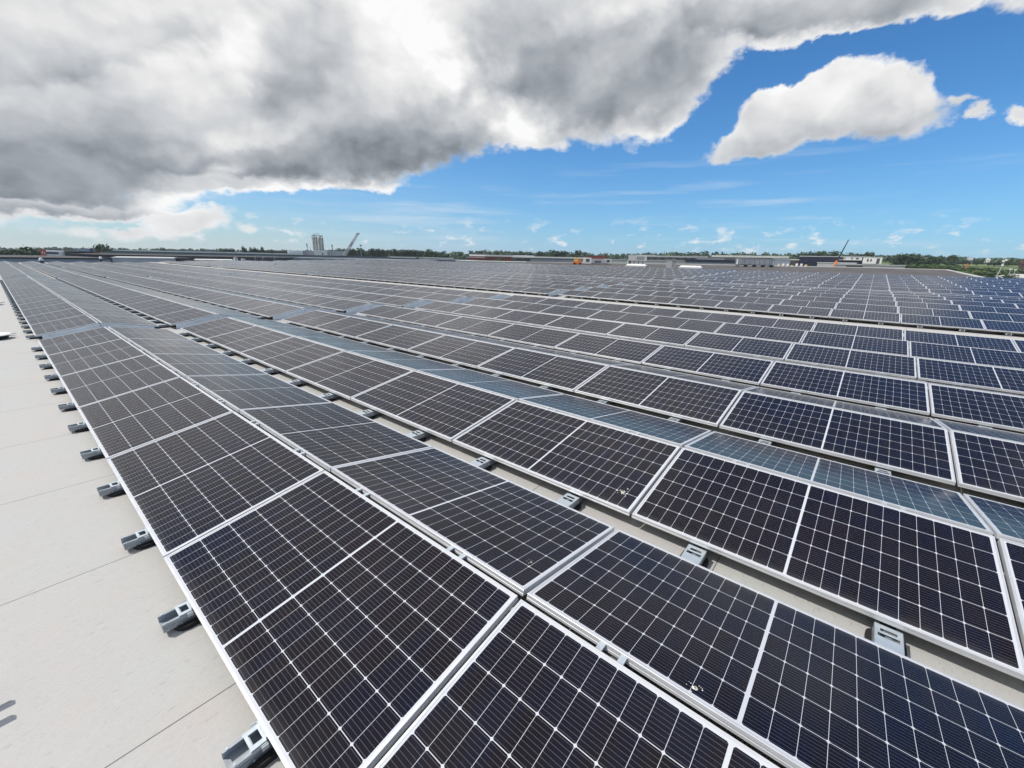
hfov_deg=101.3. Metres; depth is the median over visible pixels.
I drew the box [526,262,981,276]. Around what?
annex roof
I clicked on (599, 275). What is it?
solar panel
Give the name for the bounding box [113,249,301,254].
hall
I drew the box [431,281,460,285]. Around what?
solar panel
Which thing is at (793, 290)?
solar panel
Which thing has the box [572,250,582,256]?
tree
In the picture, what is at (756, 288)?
solar panel
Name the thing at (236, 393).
solar panel
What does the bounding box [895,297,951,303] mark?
solar panel
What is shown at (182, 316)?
solar panel
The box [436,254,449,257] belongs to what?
tree
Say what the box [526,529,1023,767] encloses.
solar panel
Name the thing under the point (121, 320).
solar panel
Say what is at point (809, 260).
hall
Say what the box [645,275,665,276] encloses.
solar panel
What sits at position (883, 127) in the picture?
sky
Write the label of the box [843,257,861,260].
site cabin
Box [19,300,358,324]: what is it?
mounting rail
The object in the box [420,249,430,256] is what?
tree
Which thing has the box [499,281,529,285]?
solar panel
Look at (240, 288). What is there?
solar panel
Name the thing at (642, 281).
solar panel
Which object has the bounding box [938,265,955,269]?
bush
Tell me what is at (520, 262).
hall
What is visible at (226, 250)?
tree
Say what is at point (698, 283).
solar panel
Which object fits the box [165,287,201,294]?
solar panel
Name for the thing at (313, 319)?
solar panel
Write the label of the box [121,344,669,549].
mounting rail
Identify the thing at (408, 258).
hall
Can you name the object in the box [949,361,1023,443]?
mounting rail
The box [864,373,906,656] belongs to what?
mounting rail
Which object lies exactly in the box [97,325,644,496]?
mounting rail
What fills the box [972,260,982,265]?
tree
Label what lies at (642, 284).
solar panel
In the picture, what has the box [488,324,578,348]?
solar panel
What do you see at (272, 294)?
solar panel
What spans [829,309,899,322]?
solar panel
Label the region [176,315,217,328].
end plate
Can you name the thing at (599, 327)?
solar panel
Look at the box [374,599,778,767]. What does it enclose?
solar panel
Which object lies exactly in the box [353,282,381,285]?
solar panel
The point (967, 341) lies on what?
solar panel
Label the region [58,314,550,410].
mounting rail
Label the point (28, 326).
mounting rail
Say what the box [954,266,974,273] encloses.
bush
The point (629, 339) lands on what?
solar panel
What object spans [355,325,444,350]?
solar panel
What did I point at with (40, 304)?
solar panel
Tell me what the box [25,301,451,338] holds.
mounting rail
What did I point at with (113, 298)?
solar panel
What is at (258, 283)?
solar panel
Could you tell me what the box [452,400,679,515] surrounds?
solar panel
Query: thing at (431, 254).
tree
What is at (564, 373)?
solar panel
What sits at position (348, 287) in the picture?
solar panel
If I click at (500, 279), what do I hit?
solar panel
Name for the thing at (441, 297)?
solar panel
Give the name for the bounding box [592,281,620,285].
solar panel
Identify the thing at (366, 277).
solar panel
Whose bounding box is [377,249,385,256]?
tree
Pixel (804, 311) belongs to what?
solar panel
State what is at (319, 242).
silo plant
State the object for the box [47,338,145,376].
solar panel
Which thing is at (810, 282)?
solar panel
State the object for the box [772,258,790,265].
hall
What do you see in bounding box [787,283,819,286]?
solar panel
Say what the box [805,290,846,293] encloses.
solar panel
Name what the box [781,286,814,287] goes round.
solar panel
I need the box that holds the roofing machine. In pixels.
[573,256,581,264]
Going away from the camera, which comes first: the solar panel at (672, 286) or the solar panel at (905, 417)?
the solar panel at (905, 417)
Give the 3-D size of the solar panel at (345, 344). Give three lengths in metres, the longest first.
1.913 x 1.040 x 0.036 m
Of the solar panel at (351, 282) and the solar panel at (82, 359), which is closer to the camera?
the solar panel at (82, 359)
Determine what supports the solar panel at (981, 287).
on the warehouse
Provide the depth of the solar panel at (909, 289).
24.89 m
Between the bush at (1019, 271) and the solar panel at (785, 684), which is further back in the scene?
the bush at (1019, 271)
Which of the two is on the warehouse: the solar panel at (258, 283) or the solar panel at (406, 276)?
the solar panel at (406, 276)
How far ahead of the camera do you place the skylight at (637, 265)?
63.04 m
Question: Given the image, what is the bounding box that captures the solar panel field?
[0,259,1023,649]
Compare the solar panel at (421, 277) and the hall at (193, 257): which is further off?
the hall at (193, 257)
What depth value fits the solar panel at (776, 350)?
9.10 m
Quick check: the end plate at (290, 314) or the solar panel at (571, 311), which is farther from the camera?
the solar panel at (571, 311)
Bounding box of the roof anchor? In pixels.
[0,332,14,339]
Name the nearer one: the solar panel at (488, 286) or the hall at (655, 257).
the solar panel at (488, 286)
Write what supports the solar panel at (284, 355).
on the mounting rail at (70, 406)
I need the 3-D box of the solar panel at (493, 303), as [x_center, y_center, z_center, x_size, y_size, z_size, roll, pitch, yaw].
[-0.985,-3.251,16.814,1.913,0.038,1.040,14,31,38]
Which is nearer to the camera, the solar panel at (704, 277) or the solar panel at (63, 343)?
the solar panel at (63, 343)
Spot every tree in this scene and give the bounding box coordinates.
[0,250,11,254]
[9,249,36,254]
[19,246,41,253]
[93,244,110,251]
[218,248,234,251]
[348,248,356,255]
[355,247,365,255]
[365,248,375,255]
[373,248,382,256]
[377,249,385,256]
[384,250,394,256]
[391,249,402,256]
[397,250,410,256]
[405,249,416,256]
[414,250,425,256]
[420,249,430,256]
[427,250,438,256]
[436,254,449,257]
[535,251,546,256]
[550,250,567,256]
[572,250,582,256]
[803,252,824,255]
[810,250,828,255]
[828,250,840,255]
[865,251,876,264]
[889,253,907,264]
[893,252,919,264]
[907,253,924,265]
[921,256,944,264]
[944,253,960,264]
[961,260,972,265]
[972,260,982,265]
[983,262,998,265]
[1001,261,1013,266]
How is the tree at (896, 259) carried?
on the ground
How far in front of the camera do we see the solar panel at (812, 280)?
31.60 m
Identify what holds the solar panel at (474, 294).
on the mounting rail at (160, 326)
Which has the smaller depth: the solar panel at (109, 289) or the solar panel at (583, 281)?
the solar panel at (109, 289)
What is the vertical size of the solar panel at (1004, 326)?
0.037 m
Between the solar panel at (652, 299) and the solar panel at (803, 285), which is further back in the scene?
the solar panel at (803, 285)
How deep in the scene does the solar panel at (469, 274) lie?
34.15 m
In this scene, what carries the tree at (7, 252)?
on the ground
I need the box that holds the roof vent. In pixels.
[666,260,675,267]
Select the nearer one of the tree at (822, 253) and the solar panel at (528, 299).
the solar panel at (528, 299)
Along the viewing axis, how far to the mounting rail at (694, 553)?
2.72 m
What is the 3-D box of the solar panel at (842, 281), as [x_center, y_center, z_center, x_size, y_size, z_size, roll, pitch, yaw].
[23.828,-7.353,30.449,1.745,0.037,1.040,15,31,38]
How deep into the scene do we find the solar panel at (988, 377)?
6.98 m
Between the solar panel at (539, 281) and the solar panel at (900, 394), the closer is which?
the solar panel at (900, 394)
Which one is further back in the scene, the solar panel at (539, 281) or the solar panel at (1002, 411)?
the solar panel at (539, 281)
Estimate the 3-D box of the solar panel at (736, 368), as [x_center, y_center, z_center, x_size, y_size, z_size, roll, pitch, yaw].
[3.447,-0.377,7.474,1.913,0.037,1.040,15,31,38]
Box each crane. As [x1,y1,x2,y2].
[338,233,359,255]
[832,240,848,266]
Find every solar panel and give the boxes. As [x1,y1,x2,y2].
[13,291,53,300]
[15,294,59,304]
[17,298,66,309]
[20,302,74,316]
[24,308,85,324]
[29,315,98,336]
[38,327,121,355]
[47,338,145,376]
[57,294,102,300]
[59,354,180,407]
[63,298,113,305]
[70,302,125,310]
[77,377,232,458]
[78,308,138,316]
[89,286,126,293]
[89,314,158,326]
[96,289,135,296]
[104,291,147,301]
[106,411,323,556]
[108,326,190,339]
[114,295,159,305]
[124,298,175,310]
[126,338,222,354]
[137,303,192,317]
[151,354,267,377]
[153,308,216,325]
[155,285,189,291]
[163,298,213,305]
[164,470,517,767]
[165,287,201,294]
[177,289,215,297]
[180,303,233,310]
[180,317,255,339]
[186,374,330,412]
[190,292,232,301]
[197,308,259,317]
[199,282,229,287]
[206,295,252,305]
[206,326,293,353]
[211,283,242,289]
[223,285,258,292]
[223,299,274,310]
[229,317,301,327]
[238,287,275,294]
[239,402,432,471]
[240,336,343,372]
[244,303,302,316]
[246,281,273,285]
[254,290,294,297]
[259,282,287,287]
[259,325,340,337]
[271,293,316,301]
[273,284,304,289]
[280,303,335,311]
[281,310,348,327]
[285,351,412,399]
[288,280,313,284]
[288,286,321,292]
[292,296,339,305]
[297,336,396,351]
[299,281,327,285]
[305,288,343,295]
[314,317,391,337]
[315,283,346,287]
[316,299,369,310]
[318,310,378,318]
[323,279,347,282]
[325,290,365,298]
[331,447,614,595]
[332,284,365,290]
[339,280,363,284]
[347,293,390,301]
[348,351,464,370]
[350,286,386,292]
[351,371,514,441]
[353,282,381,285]
[355,275,376,278]
[355,317,423,326]
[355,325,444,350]
[357,305,418,319]
[369,276,391,279]
[370,283,399,287]
[371,289,407,295]
[373,296,422,305]
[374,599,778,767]
[381,277,407,281]
[390,285,420,289]
[392,310,461,327]
[393,291,435,298]
[397,278,424,282]
[397,325,478,336]
[398,275,417,277]
[407,335,513,367]
[410,287,443,292]
[412,276,432,278]
[413,279,439,284]
[415,301,471,313]
[417,369,563,400]
[419,293,464,301]
[422,274,441,276]
[428,277,448,279]
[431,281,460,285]
[434,289,470,294]
[435,316,512,336]
[436,275,458,277]
[441,278,466,281]
[449,335,545,348]
[450,282,481,287]
[451,276,474,278]
[451,305,513,318]
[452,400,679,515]
[459,291,500,297]
[460,274,478,275]
[460,279,486,282]
[462,298,513,307]
[468,276,492,279]
[471,284,505,289]
[477,275,495,276]
[477,348,607,391]
[480,280,508,284]
[486,278,509,280]
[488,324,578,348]
[493,275,512,277]
[493,310,563,326]
[494,285,529,291]
[497,301,554,312]
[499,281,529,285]
[501,295,546,302]
[505,279,529,281]
[510,276,531,278]
[517,347,634,365]
[519,287,558,293]
[519,324,595,334]
[519,394,710,447]
[524,283,555,287]
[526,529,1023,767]
[527,280,552,283]
[528,277,551,280]
[530,276,547,277]
[537,298,586,306]
[538,305,601,317]
[544,316,624,334]
[546,278,570,281]
[547,281,576,284]
[548,277,567,278]
[548,284,582,290]
[554,333,662,363]
[559,290,601,297]
[567,278,587,279]
[568,280,594,282]
[572,283,602,287]
[574,366,740,426]
[576,302,630,311]
[582,333,672,345]
[585,287,622,292]
[587,310,656,324]
[588,279,610,280]
[591,292,635,300]
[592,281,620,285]
[593,274,615,277]
[607,285,642,289]
[607,323,698,345]
[609,280,636,283]
[611,275,633,277]
[611,365,755,391]
[616,289,656,294]
[621,306,682,316]
[627,279,650,282]
[627,295,675,303]
[628,283,658,286]
[631,276,653,278]
[632,447,1023,680]
[637,286,674,291]
[642,345,773,384]
[644,282,671,284]
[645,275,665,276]
[645,316,724,332]
[650,291,694,297]
[652,277,675,280]
[655,284,688,288]
[659,281,684,282]
[664,276,685,278]
[665,345,779,362]
[668,298,721,307]
[669,288,709,293]
[670,283,701,285]
[675,310,743,323]
[681,278,707,281]
[685,282,712,284]
[685,286,721,290]
[685,332,792,359]
[685,431,993,534]
[689,293,736,300]
[692,277,716,278]
[701,284,732,287]
[702,276,724,277]
[705,279,732,282]
[706,290,748,296]
[712,283,741,285]
[714,323,805,342]
[715,278,739,280]
[715,301,772,311]
[719,288,758,292]
[719,391,955,485]
[724,276,747,278]
[731,280,759,283]
[732,286,766,289]
[732,296,783,304]
[737,316,815,330]
[739,279,765,281]
[742,285,774,287]
[744,387,945,428]
[745,293,792,298]
[747,277,771,279]
[751,284,780,286]
[757,282,788,285]
[757,290,799,294]
[761,361,929,414]
[765,280,793,282]
[766,288,804,291]
[768,305,831,317]
[771,278,798,280]
[775,287,810,289]
[776,361,926,382]
[780,299,836,308]
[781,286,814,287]
[784,343,916,378]
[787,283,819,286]
[790,295,840,302]
[793,281,822,283]
[798,279,825,281]
[798,292,844,297]
[801,331,908,355]
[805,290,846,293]
[810,288,848,291]
[812,322,902,339]
[815,287,850,289]
[819,284,852,288]
[823,282,854,285]
[826,280,855,282]
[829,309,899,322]
[835,303,897,312]
[840,298,895,305]
[844,294,893,300]
[847,292,892,296]
[849,290,891,293]
[851,289,889,291]
[852,286,888,290]
[854,283,888,286]
[856,282,887,283]
[888,283,922,285]
[889,285,925,288]
[889,287,929,292]
[890,291,932,293]
[892,292,938,295]
[893,294,944,299]
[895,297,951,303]
[896,301,959,309]
[898,307,970,318]
[901,314,984,329]
[904,330,1017,351]
[909,341,1023,369]
[916,358,1023,393]
[923,284,960,286]
[926,286,966,289]
[928,384,1023,431]
[929,289,973,294]
[934,293,981,296]
[934,418,1023,443]
[939,295,990,298]
[944,297,1002,302]
[949,430,1023,502]
[951,300,1016,307]
[959,305,1023,313]
[961,286,1001,288]
[963,493,1023,544]
[966,288,1010,291]
[969,311,1023,321]
[972,291,1021,296]
[981,295,1023,298]
[981,320,1023,333]
[990,297,1023,300]
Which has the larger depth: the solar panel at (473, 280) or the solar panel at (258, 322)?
the solar panel at (473, 280)
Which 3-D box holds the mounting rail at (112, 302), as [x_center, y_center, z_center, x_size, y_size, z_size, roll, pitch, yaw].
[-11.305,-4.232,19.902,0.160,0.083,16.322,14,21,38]
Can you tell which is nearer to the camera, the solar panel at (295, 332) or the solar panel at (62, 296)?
the solar panel at (295, 332)
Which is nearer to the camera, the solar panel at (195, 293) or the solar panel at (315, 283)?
the solar panel at (195, 293)
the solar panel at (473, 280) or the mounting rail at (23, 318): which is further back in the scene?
the solar panel at (473, 280)
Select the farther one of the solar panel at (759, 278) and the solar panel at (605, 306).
the solar panel at (759, 278)
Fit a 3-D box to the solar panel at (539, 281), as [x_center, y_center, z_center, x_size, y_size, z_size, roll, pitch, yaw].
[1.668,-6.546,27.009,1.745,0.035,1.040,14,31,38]
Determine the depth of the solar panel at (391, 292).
20.80 m
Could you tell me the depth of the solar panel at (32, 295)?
15.73 m
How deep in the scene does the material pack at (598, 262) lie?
80.28 m
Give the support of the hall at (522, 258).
on the ground
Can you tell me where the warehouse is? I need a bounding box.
[0,262,1023,767]
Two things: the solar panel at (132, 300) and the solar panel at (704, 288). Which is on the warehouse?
the solar panel at (704, 288)
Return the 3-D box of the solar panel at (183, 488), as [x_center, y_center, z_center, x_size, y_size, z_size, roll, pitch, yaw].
[-2.515,0.679,3.484,1.913,0.035,1.040,14,31,38]
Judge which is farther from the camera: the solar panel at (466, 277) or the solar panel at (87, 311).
the solar panel at (466, 277)
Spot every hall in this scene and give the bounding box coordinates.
[0,255,111,262]
[66,253,293,262]
[99,251,389,258]
[111,256,176,262]
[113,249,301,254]
[194,259,231,260]
[293,257,437,260]
[387,256,452,259]
[417,259,477,261]
[455,260,525,263]
[466,257,484,260]
[512,256,583,261]
[530,259,582,261]
[586,256,606,258]
[592,259,685,263]
[647,255,707,260]
[685,259,748,264]
[697,257,723,259]
[711,255,788,264]
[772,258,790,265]
[789,259,798,265]
[798,256,865,265]
[817,262,855,266]
[834,264,905,267]
[839,259,875,264]
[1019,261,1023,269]
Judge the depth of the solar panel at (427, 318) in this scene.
12.11 m
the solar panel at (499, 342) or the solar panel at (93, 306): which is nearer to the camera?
the solar panel at (499, 342)
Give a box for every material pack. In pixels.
[583,258,591,263]
[591,260,604,263]
[604,259,611,263]
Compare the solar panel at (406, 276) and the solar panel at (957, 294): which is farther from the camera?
the solar panel at (406, 276)
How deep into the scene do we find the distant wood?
584.37 m
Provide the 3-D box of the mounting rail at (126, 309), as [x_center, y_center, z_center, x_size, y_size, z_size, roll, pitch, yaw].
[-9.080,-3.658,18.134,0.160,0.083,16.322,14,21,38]
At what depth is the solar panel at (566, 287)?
23.07 m
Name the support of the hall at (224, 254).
on the ground
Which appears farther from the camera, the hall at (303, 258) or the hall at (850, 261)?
the hall at (850, 261)
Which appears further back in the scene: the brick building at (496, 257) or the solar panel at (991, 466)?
the brick building at (496, 257)
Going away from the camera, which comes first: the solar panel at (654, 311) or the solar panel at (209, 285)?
the solar panel at (654, 311)
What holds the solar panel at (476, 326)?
on the mounting rail at (61, 390)
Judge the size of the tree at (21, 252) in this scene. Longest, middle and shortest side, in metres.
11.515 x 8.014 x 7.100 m
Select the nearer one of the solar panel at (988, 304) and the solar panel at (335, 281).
the solar panel at (988, 304)
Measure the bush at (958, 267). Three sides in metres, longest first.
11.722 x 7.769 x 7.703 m
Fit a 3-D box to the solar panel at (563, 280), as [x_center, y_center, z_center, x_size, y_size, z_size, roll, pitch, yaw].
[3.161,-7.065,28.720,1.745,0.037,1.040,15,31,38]
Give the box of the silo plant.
[287,233,345,255]
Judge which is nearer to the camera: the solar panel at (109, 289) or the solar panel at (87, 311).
the solar panel at (87, 311)
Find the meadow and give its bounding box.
[877,262,1018,270]
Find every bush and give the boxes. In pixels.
[907,264,920,268]
[918,265,937,268]
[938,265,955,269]
[953,265,962,270]
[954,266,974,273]
[969,270,989,275]
[970,268,993,273]
[979,272,1001,277]
[988,268,1019,276]
[1006,269,1023,277]
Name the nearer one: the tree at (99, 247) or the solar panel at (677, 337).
the solar panel at (677, 337)
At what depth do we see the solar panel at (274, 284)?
23.82 m
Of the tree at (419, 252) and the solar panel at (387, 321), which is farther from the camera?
the tree at (419, 252)
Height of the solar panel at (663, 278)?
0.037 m
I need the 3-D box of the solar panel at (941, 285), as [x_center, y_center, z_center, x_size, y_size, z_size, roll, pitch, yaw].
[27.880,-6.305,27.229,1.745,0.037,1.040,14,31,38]
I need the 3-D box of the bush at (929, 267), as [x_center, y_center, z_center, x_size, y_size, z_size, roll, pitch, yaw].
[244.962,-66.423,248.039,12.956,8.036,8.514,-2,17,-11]
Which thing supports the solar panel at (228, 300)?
on the mounting rail at (23, 318)
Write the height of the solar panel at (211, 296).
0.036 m
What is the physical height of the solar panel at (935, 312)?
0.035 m
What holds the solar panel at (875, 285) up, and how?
on the warehouse
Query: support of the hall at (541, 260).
on the ground
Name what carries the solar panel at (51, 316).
on the mounting rail at (28, 326)
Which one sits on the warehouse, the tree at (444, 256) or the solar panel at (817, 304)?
the solar panel at (817, 304)
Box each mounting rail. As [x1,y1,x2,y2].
[9,290,287,302]
[10,291,294,305]
[11,293,308,307]
[12,294,315,310]
[14,295,322,313]
[15,297,336,316]
[17,298,344,320]
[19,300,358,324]
[21,302,372,328]
[23,300,423,333]
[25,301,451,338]
[31,306,428,351]
[34,300,506,359]
[39,315,464,368]
[44,318,485,380]
[50,311,525,393]
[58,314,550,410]
[67,329,563,431]
[80,333,596,459]
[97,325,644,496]
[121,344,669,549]
[157,348,712,632]
[221,340,771,767]
[595,365,817,673]
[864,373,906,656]
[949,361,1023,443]
[1001,332,1012,335]
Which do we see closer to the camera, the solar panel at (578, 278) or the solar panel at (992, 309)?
the solar panel at (992, 309)
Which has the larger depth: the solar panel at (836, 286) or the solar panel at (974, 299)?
the solar panel at (836, 286)
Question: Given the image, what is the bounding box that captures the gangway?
[735,258,774,266]
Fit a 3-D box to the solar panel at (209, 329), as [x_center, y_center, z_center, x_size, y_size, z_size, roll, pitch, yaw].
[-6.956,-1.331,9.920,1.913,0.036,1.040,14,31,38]
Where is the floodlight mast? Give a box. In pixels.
[995,259,1007,277]
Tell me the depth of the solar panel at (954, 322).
12.38 m
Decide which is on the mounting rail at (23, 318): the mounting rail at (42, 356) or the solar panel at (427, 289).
the solar panel at (427, 289)
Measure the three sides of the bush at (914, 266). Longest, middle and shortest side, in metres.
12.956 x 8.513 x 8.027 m
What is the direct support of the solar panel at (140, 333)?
on the mounting rail at (39, 348)
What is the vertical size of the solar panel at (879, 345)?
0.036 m
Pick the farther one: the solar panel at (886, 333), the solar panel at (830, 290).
the solar panel at (830, 290)
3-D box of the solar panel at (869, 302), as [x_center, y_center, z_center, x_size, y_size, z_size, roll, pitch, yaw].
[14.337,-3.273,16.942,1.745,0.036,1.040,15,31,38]
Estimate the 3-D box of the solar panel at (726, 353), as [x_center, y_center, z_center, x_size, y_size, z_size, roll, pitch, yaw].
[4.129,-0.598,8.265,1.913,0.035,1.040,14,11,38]
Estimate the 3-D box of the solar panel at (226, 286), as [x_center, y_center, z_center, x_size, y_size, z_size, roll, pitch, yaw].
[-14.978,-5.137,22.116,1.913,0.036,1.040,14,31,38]
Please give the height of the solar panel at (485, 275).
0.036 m
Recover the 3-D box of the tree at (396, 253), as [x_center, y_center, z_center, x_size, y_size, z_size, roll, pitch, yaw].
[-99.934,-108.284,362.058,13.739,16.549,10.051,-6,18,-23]
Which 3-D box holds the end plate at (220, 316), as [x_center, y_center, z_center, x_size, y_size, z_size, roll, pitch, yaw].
[-7.662,-1.832,11.761,0.024,0.272,0.945,14,21,38]
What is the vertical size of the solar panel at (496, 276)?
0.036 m
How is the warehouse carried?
on the ground
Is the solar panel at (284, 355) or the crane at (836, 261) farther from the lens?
the crane at (836, 261)
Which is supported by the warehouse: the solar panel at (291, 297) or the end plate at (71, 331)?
the end plate at (71, 331)
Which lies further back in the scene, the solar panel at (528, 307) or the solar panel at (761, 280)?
the solar panel at (761, 280)
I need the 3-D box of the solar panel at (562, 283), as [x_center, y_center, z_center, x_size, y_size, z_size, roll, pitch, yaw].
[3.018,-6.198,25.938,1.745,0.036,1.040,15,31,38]
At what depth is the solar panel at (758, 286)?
25.49 m
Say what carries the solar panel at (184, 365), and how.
on the mounting rail at (70, 406)
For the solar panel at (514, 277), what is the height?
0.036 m
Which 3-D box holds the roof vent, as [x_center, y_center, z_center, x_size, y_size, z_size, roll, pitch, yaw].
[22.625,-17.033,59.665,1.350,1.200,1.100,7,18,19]
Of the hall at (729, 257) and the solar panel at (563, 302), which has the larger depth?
the hall at (729, 257)
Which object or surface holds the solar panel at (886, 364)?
on the mounting rail at (694, 553)
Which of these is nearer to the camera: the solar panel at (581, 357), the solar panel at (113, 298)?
the solar panel at (581, 357)
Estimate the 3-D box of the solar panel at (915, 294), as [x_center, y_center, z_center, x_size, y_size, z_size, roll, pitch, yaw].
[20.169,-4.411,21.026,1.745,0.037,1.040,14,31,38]
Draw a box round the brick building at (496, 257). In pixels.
[469,254,520,260]
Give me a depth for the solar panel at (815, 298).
18.05 m
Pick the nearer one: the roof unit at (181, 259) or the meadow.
the roof unit at (181, 259)
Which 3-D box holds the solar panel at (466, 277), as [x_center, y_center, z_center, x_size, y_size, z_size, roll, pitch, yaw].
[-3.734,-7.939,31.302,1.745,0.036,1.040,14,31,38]
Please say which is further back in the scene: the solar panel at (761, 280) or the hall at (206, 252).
the hall at (206, 252)
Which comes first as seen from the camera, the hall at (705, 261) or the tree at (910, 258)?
the hall at (705, 261)
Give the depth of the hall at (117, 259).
74.39 m
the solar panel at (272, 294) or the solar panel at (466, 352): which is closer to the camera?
the solar panel at (466, 352)
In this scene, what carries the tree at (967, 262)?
on the meadow
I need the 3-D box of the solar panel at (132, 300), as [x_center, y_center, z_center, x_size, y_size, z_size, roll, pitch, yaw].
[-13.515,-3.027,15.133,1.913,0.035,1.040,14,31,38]
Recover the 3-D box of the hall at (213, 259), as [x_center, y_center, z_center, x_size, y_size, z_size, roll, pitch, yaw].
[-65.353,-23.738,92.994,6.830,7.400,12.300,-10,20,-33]
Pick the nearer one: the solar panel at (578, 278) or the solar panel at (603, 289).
the solar panel at (603, 289)
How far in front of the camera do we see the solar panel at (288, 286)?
22.62 m
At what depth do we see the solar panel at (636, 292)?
20.59 m
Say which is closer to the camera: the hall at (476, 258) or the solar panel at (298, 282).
the solar panel at (298, 282)
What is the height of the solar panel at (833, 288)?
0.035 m
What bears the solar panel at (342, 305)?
on the mounting rail at (160, 326)
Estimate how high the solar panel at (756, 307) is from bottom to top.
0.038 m
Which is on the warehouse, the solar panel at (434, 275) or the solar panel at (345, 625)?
the solar panel at (434, 275)
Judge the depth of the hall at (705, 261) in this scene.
144.29 m
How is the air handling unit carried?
on the annex roof at (899, 271)
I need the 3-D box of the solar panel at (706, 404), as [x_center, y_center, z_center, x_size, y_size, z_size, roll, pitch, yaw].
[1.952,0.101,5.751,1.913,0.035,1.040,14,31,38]
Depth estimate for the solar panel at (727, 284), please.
26.58 m
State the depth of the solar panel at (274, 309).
13.21 m
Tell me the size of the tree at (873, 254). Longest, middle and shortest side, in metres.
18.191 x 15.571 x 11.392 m
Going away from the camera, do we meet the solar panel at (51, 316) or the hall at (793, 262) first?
the solar panel at (51, 316)
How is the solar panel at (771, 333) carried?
on the mounting rail at (252, 747)
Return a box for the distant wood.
[0,247,1023,264]
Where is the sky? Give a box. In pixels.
[0,0,1023,258]
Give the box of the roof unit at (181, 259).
[174,258,187,260]
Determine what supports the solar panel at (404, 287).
on the mounting rail at (119, 306)
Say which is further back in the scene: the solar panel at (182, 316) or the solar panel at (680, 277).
the solar panel at (680, 277)
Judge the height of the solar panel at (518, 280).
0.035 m
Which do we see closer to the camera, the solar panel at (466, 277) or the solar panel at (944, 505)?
the solar panel at (944, 505)
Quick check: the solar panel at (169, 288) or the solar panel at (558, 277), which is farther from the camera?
the solar panel at (558, 277)
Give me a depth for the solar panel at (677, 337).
10.28 m
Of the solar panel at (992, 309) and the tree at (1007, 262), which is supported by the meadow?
the tree at (1007, 262)
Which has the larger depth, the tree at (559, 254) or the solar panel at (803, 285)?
the tree at (559, 254)
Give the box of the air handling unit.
[627,255,646,263]
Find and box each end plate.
[42,324,100,338]
[101,324,154,333]
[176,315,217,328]
[218,315,256,318]
[273,309,304,319]
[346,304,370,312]
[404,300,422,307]
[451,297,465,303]
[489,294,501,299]
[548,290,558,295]
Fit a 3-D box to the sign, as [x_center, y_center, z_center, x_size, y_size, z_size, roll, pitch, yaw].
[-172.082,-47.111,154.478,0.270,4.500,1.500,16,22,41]
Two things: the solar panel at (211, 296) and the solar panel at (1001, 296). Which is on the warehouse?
the solar panel at (1001, 296)
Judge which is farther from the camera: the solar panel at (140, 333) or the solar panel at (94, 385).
the solar panel at (140, 333)
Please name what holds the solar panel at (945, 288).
on the warehouse
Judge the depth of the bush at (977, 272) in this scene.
153.35 m
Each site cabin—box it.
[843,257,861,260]
[862,257,882,263]
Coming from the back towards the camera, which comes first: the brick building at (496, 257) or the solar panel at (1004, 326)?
the brick building at (496, 257)
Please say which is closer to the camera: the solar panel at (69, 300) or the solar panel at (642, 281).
the solar panel at (69, 300)
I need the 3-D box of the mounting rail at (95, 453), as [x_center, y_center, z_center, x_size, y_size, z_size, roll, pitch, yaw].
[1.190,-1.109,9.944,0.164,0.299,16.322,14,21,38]
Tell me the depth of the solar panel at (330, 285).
24.33 m
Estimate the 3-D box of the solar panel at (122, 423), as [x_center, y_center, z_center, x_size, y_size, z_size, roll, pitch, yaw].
[-4.000,0.296,4.665,1.913,0.035,1.040,15,31,38]
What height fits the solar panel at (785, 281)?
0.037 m
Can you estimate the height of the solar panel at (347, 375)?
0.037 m
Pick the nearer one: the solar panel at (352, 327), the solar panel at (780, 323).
the solar panel at (352, 327)
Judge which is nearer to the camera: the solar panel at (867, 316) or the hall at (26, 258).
the solar panel at (867, 316)
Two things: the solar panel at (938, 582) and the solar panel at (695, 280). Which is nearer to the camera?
the solar panel at (938, 582)
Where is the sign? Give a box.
[40,250,46,255]
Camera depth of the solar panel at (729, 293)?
20.19 m
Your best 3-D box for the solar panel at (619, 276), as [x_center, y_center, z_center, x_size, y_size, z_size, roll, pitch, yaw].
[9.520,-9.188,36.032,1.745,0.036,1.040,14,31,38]
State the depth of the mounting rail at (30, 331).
11.49 m
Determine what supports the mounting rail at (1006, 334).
on the warehouse
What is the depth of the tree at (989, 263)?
361.64 m
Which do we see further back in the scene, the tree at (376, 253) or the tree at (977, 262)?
the tree at (376, 253)
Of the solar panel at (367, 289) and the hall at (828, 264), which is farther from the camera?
the hall at (828, 264)
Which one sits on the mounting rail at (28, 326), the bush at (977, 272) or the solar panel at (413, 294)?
the solar panel at (413, 294)
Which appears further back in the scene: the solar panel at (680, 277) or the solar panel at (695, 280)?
the solar panel at (680, 277)
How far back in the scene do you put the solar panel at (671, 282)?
28.71 m
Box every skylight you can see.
[625,264,647,266]
[678,265,703,268]
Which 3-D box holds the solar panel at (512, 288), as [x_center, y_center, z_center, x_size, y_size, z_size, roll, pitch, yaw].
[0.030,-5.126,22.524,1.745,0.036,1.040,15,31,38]
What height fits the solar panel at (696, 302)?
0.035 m
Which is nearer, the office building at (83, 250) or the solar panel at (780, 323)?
the solar panel at (780, 323)
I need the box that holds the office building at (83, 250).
[46,247,99,255]
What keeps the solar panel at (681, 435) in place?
on the mounting rail at (182, 616)
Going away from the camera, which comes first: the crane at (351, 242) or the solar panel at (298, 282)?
the solar panel at (298, 282)
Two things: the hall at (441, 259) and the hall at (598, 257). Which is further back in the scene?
the hall at (598, 257)

